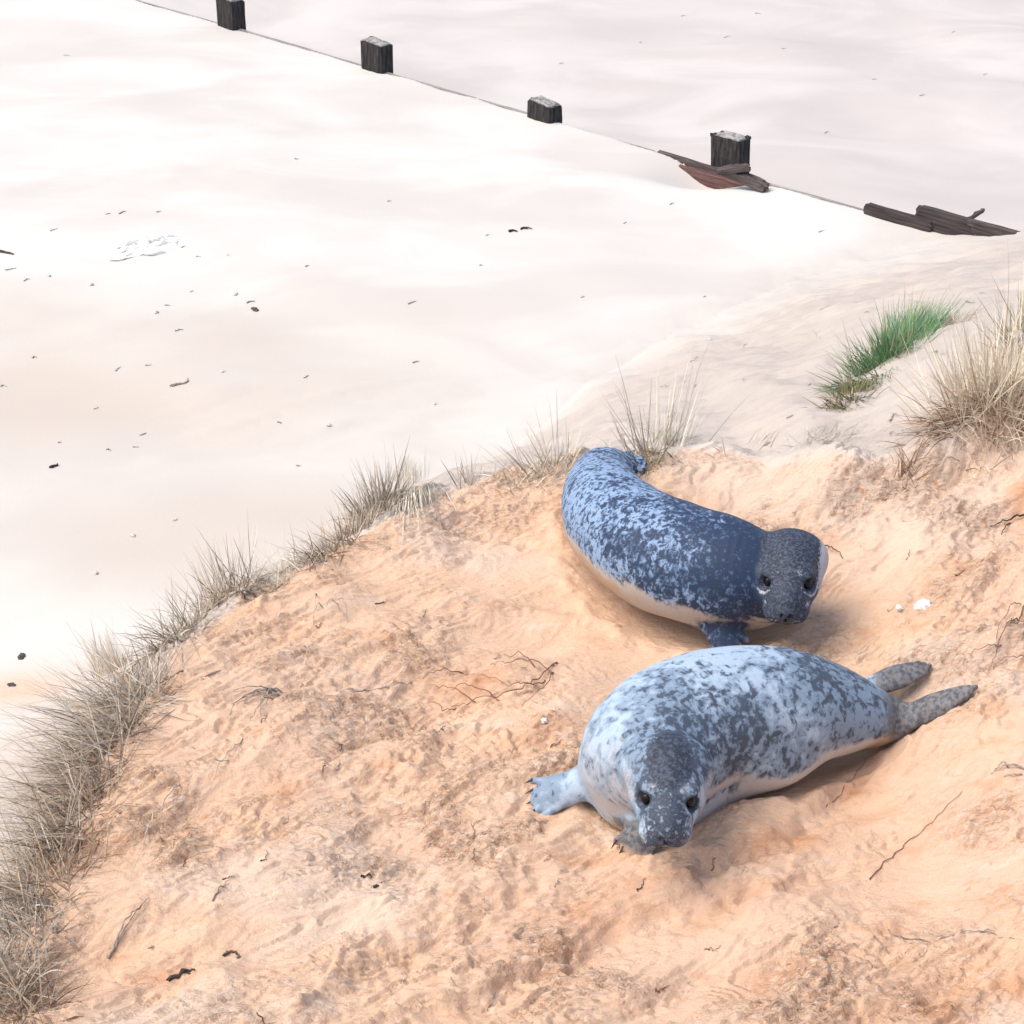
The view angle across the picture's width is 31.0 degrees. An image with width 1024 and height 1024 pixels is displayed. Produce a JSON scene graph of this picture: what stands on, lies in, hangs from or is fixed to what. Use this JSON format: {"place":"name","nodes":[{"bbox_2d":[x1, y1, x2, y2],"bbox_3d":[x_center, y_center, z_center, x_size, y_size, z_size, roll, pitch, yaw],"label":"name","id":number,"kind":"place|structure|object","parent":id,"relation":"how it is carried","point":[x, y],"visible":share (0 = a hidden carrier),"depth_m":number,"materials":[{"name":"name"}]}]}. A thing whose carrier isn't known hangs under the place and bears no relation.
{"place":"outdoors","nodes":[
{"label":"outdoors","id":0,"kind":"place"},
{"bbox_2d":[0,837,104,1011],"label":"marram grass","id":1,"kind":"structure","parent":0,"point":[5,955],"depth_m":4.95,"materials":[{"name":"beige plant"}]},
{"bbox_2d":[0,924,110,1023],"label":"marram grass","id":2,"kind":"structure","parent":0,"point":[30,1008],"depth_m":4.75,"materials":[{"name":"beige plant"}]},
{"bbox_2d":[0,752,137,950],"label":"marram grass","id":3,"kind":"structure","parent":0,"point":[32,863],"depth_m":5.23,"materials":[{"name":"beige plant"}]},
{"bbox_2d":[0,710,161,886],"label":"marram grass","id":4,"kind":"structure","parent":0,"point":[51,822],"depth_m":5.50,"materials":[{"name":"beige plant"}]},
{"bbox_2d":[0,641,192,864],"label":"marram grass","id":5,"kind":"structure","parent":0,"point":[91,764],"depth_m":5.73,"materials":[{"name":"beige plant"}]},
{"bbox_2d":[0,610,220,787],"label":"marram grass","id":6,"kind":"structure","parent":0,"point":[129,694],"depth_m":5.91,"materials":[{"name":"beige plant"}]},
{"bbox_2d":[25,624,226,762],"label":"marram grass","id":7,"kind":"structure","parent":0,"point":[134,670],"depth_m":6.29,"materials":[{"name":"beige plant"}]},
{"bbox_2d":[98,552,243,690],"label":"marram grass","id":8,"kind":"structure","parent":0,"point":[164,638],"depth_m":6.37,"materials":[{"name":"beige plant"}]},
{"bbox_2d":[209,515,340,601],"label":"marram grass","id":9,"kind":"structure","parent":0,"point":[284,571],"depth_m":6.59,"materials":[{"name":"beige plant"}]},
{"bbox_2d":[270,490,395,573],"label":"marram grass","id":10,"kind":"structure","parent":0,"point":[343,532],"depth_m":6.77,"materials":[{"name":"beige plant"}]},
{"bbox_2d":[328,441,437,534],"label":"marram grass","id":11,"kind":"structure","parent":0,"point":[381,494],"depth_m":7.17,"materials":[{"name":"beige plant"}]},
{"bbox_2d":[442,448,482,488],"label":"marram grass","id":12,"kind":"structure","parent":0,"point":[470,475],"depth_m":7.25,"materials":[{"name":"beige plant"}]},
{"bbox_2d":[0,229,1023,1023],"bbox_3d":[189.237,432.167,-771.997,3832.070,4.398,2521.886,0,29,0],"label":"dune","id":13,"kind":"structure","parent":0,"point":[308,923],"depth_m":5.59,"materials":[{"name":"beige sand"}]},
{"bbox_2d":[108,898,148,958],"bbox_3d":[-1.036,1.122,5.006,0.014,0.076,0.203,13,32,22],"label":"straw","id":14,"kind":"object","parent":13,"relation":"on","point":[117,940],"visible":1,"depth_m":4.97,"materials":[{"name":"beige plant"}]},
{"bbox_2d":[130,783,183,878],"bbox_3d":[-1.052,0.914,5.348,0.085,0.093,0.463,6,30,11],"label":"straw","id":15,"kind":"object","parent":13,"relation":"on","point":[158,821],"visible":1,"depth_m":5.37,"materials":[{"name":"brown plant"}]},
{"bbox_2d":[166,968,194,981],"bbox_3d":[-0.865,1.205,4.817,0.078,0.024,0.024,-11,31,-20],"label":"bark scrap","id":16,"kind":"object","parent":13,"relation":"on","point":[176,976],"visible":1,"depth_m":4.81,"materials":[{"name":"brown wood"}]},
{"bbox_2d":[183,737,242,828],"bbox_3d":[-0.912,0.795,5.561,0.060,0.098,0.409,12,31,20],"label":"straw","id":17,"kind":"object","parent":13,"relation":"on","point":[222,760],"visible":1,"depth_m":5.55,"materials":[{"name":"brown plant"}]},
{"bbox_2d":[212,875,234,900],"bbox_3d":[-0.802,1.037,5.122,0.010,0.033,0.131,9,30,15],"label":"twig","id":18,"kind":"object","parent":13,"relation":"on","point":[216,893],"visible":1,"depth_m":5.09,"materials":[{"name":"wood"}]},
{"bbox_2d":[147,522,314,617],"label":"marram grass","id":19,"kind":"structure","parent":13,"relation":"on","point":[218,577],"depth_m":6.86,"materials":[{"name":"beige plant"}]},
{"bbox_2d":[222,950,240,957],"bbox_3d":[-0.741,1.174,4.907,0.048,0.021,0.036,11,31,20],"label":"bark scrap","id":20,"kind":"object","parent":13,"relation":"on","point":[230,951],"visible":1,"depth_m":4.91,"materials":[{"name":"wood"}]},
{"bbox_2d":[229,685,281,718],"bbox_3d":[-0.820,0.592,5.873,0.157,0.073,0.191,0,29,0],"label":"straw bundle","id":21,"kind":"object","parent":13,"relation":"on","point":[267,689],"visible":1,"depth_m":5.92,"materials":[{"name":"grey plant"}]},
{"bbox_2d":[313,593,347,621],"bbox_3d":[-0.617,0.322,6.308,0.120,0.064,0.170,0,29,0],"label":"twig","id":22,"kind":"object","parent":13,"relation":"on","point":[326,606],"visible":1,"depth_m":6.30,"materials":[{"name":"brown wood"}]},
{"bbox_2d":[360,873,371,877],"bbox_3d":[-0.413,1.032,5.241,0.034,0.014,0.012,0,29,0],"label":"bark scrap","id":23,"kind":"object","parent":13,"relation":"on","point":[365,876],"visible":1,"depth_m":5.24,"materials":[{"name":"brown wood"}]},
{"bbox_2d":[340,682,410,691],"bbox_3d":[-0.444,0.574,6.012,0.255,0.032,0.032,-10,31,-18],"label":"twig","id":24,"kind":"object","parent":13,"relation":"on","point":[373,689],"visible":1,"depth_m":6.00,"materials":[{"name":"brown wood"}]},
{"bbox_2d":[368,451,459,545],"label":"marram grass","id":25,"kind":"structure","parent":13,"relation":"on","point":[412,500],"depth_m":7.10,"materials":[{"name":"beige plant"}]},
{"bbox_2d":[423,650,557,710],"bbox_3d":[-0.043,0.542,6.029,0.456,0.088,0.332,-15,33,-26],"label":"dead twig","id":26,"kind":"object","parent":13,"relation":"on","point":[494,697],"visible":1,"depth_m":5.98,"materials":[{"name":"brown wood"}]},
{"bbox_2d":[561,447,828,647],"bbox_3d":[0.522,0.038,6.595,0.662,0.418,1.517,-13,32,-23],"label":"grey seal","id":27,"kind":"object","parent":13,"relation":"on","point":[718,578],"visible":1,"depth_m":6.18,"materials":[{"name":"fur"}]},
{"bbox_2d":[524,645,977,855],"bbox_3d":[0.752,0.644,5.586,1.384,0.479,0.647,-20,34,-31],"label":"grey seal","id":28,"kind":"object","parent":13,"relation":"on","point":[673,751],"visible":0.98,"depth_m":5.40,"materials":[{"name":"fur"}]},
{"bbox_2d":[800,367,889,412],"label":"marram grass","id":29,"kind":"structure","parent":13,"relation":"on","point":[837,399],"depth_m":7.93,"materials":[{"name":"plant"}]},
{"bbox_2d":[826,760,960,879],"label":"root stems","id":30,"kind":"object","parent":13,"relation":"on","point":[904,843],"visible":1,"depth_m":5.34,"materials":[{"name":"brown plant"}]},
{"bbox_2d":[904,299,993,331],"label":"marram grass","id":31,"kind":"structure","parent":13,"relation":"on","point":[968,316],"depth_m":9.00,"materials":[{"name":"brown plant"}]},
{"bbox_2d":[888,928,1014,941],"bbox_3d":[1.181,1.138,4.971,0.329,0.048,0.038,4,29,7],"label":"twig","id":32,"kind":"object","parent":13,"relation":"on","point":[942,936],"visible":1,"depth_m":4.97,"materials":[{"name":"brown wood"}]},
{"bbox_2d":[961,602,1023,670],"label":"root stems","id":33,"kind":"object","parent":13,"relation":"on","point":[1018,620],"visible":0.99,"depth_m":5.85,"materials":[{"name":"brown wood"}]},
{"bbox_2d":[991,761,1023,776],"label":"twig","id":34,"kind":"object","parent":13,"relation":"on","point":[1007,765],"visible":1,"depth_m":5.35,"materials":[{"name":"brown wood"}]},
{"bbox_2d":[991,514,1023,534],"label":"twig","id":35,"kind":"object","parent":13,"relation":"on","point":[1021,515],"visible":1,"depth_m":6.57,"materials":[{"name":"brown wood"}]},
{"bbox_2d":[0,0,1023,734],"bbox_3d":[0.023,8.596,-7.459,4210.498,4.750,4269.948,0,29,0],"label":"beach","id":36,"kind":"structure","parent":0,"point":[198,132],"depth_m":14.35,"materials":[{"name":"beige sand"}]},
{"bbox_2d":[7,682,15,686],"bbox_3d":[-2.391,0.827,8.824,0.047,0.028,0.029,-1,29,-1],"label":"stone","id":37,"kind":"object","parent":36,"relation":"on","point":[12,684],"visible":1,"depth_m":8.81,"materials":[{"name":"grey stone"}]},
{"bbox_2d":[17,652,24,659],"bbox_3d":[-2.397,0.708,9.027,0.038,0.035,0.059,-2,29,-3],"label":"stone","id":38,"kind":"object","parent":36,"relation":"on","point":[21,656],"visible":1,"depth_m":9.01,"materials":[{"name":"grey stone"}]},
{"bbox_2d":[109,234,189,260],"bbox_3d":[-2.720,-2.025,13.910,0.700,0.094,0.371,-10,31,-17],"label":"white sheet","id":39,"kind":"object","parent":36,"relation":"on","point":[156,245],"visible":1,"depth_m":13.85,"materials":[{"name":"white"}]},
{"bbox_2d":[170,378,188,386],"bbox_3d":[-2.117,-0.822,11.791,0.142,0.024,0.048,-24,37,-36],"label":"driftwood","id":40,"kind":"object","parent":36,"relation":"on","point":[175,384],"visible":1,"depth_m":11.78,"materials":[{"name":"wood"}]},
{"bbox_2d":[508,226,531,231],"bbox_3d":[0.059,-2.174,14.210,0.187,0.026,0.055,-11,31,-20],"label":"driftwood","id":41,"kind":"object","parent":36,"relation":"on","point":[521,228],"visible":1,"depth_m":14.22,"materials":[{"name":"brown wood"}]},
{"bbox_2d":[136,0,1020,236],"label":"timber groyne","id":42,"kind":"object","parent":36,"relation":"on","point":[728,148],"visible":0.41,"depth_m":15.53,"materials":[{"name":"brown wood"}]},
{"bbox_2d":[716,163,769,191],"bbox_3d":[1.898,-2.756,15.092,0.468,0.185,0.163,16,33,27],"label":"broken plank","id":43,"kind":"object","parent":36,"relation":"on","point":[738,173],"visible":1,"depth_m":15.06,"materials":[{"name":"wood"}]},
{"bbox_2d":[969,208,984,218],"bbox_3d":[3.496,-2.244,14.086,0.258,0.032,0.041,-33,33,0],"label":"driftwood stick","id":44,"kind":"object","parent":36,"relation":"on","point":[975,214],"visible":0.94,"depth_m":14.08,"materials":[{"name":"brown wood"}]},
{"bbox_2d":[540,717,547,723],"bbox_3d":[0.101,0.655,5.803,0.025,0.017,0.024,-6,30,-11],"label":"foam scrap","id":45,"kind":"object","parent":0,"point":[544,720],"visible":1,"depth_m":5.80,"materials":[{"name":"white plastic"}]},
{"bbox_2d":[477,400,621,498],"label":"marram grass","id":46,"kind":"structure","parent":0,"point":[546,457],"depth_m":7.21,"materials":[{"name":"beige plant"}]},
{"bbox_2d":[596,330,738,479],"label":"marram grass","id":47,"kind":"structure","parent":0,"point":[643,449],"depth_m":7.30,"materials":[{"name":"beige plant"}]},
{"bbox_2d":[701,413,789,457],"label":"marram grass","id":48,"kind":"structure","parent":0,"point":[750,440],"depth_m":7.64,"materials":[{"name":"beige plant"}]},
{"bbox_2d":[763,413,857,452],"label":"marram grass","id":49,"kind":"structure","parent":0,"point":[821,434],"depth_m":7.34,"materials":[{"name":"beige plant"}]},
{"bbox_2d":[801,282,971,395],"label":"marram grass","id":50,"kind":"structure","parent":0,"point":[908,328],"depth_m":8.62,"materials":[{"name":"green plant"}]},
{"bbox_2d":[895,604,903,610],"bbox_3d":[1.318,0.326,6.280,0.026,0.022,0.028,-4,29,-8],"label":"foam scrap","id":51,"kind":"object","parent":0,"point":[898,607],"visible":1,"depth_m":6.27,"materials":[{"name":"white plastic"}]},
{"bbox_2d":[862,431,948,504],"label":"marram grass","id":52,"kind":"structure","parent":0,"point":[902,462],"depth_m":6.87,"materials":[{"name":"beige plant"}]},
{"bbox_2d":[914,599,931,609],"bbox_3d":[1.401,0.318,6.297,0.063,0.039,0.066,3,29,6],"label":"foam scrap","id":53,"kind":"object","parent":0,"point":[924,604],"visible":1,"depth_m":6.28,"materials":[{"name":"white plastic"}]},
{"bbox_2d":[870,242,1023,490],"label":"marram grass","id":54,"kind":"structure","parent":0,"point":[1002,368],"depth_m":6.92,"materials":[{"name":"plant"}]},
{"bbox_2d":[960,271,1023,360],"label":"marram grass","id":55,"kind":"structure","parent":0,"point":[1022,319],"depth_m":8.17,"materials":[{"name":"plant"}]}
]}

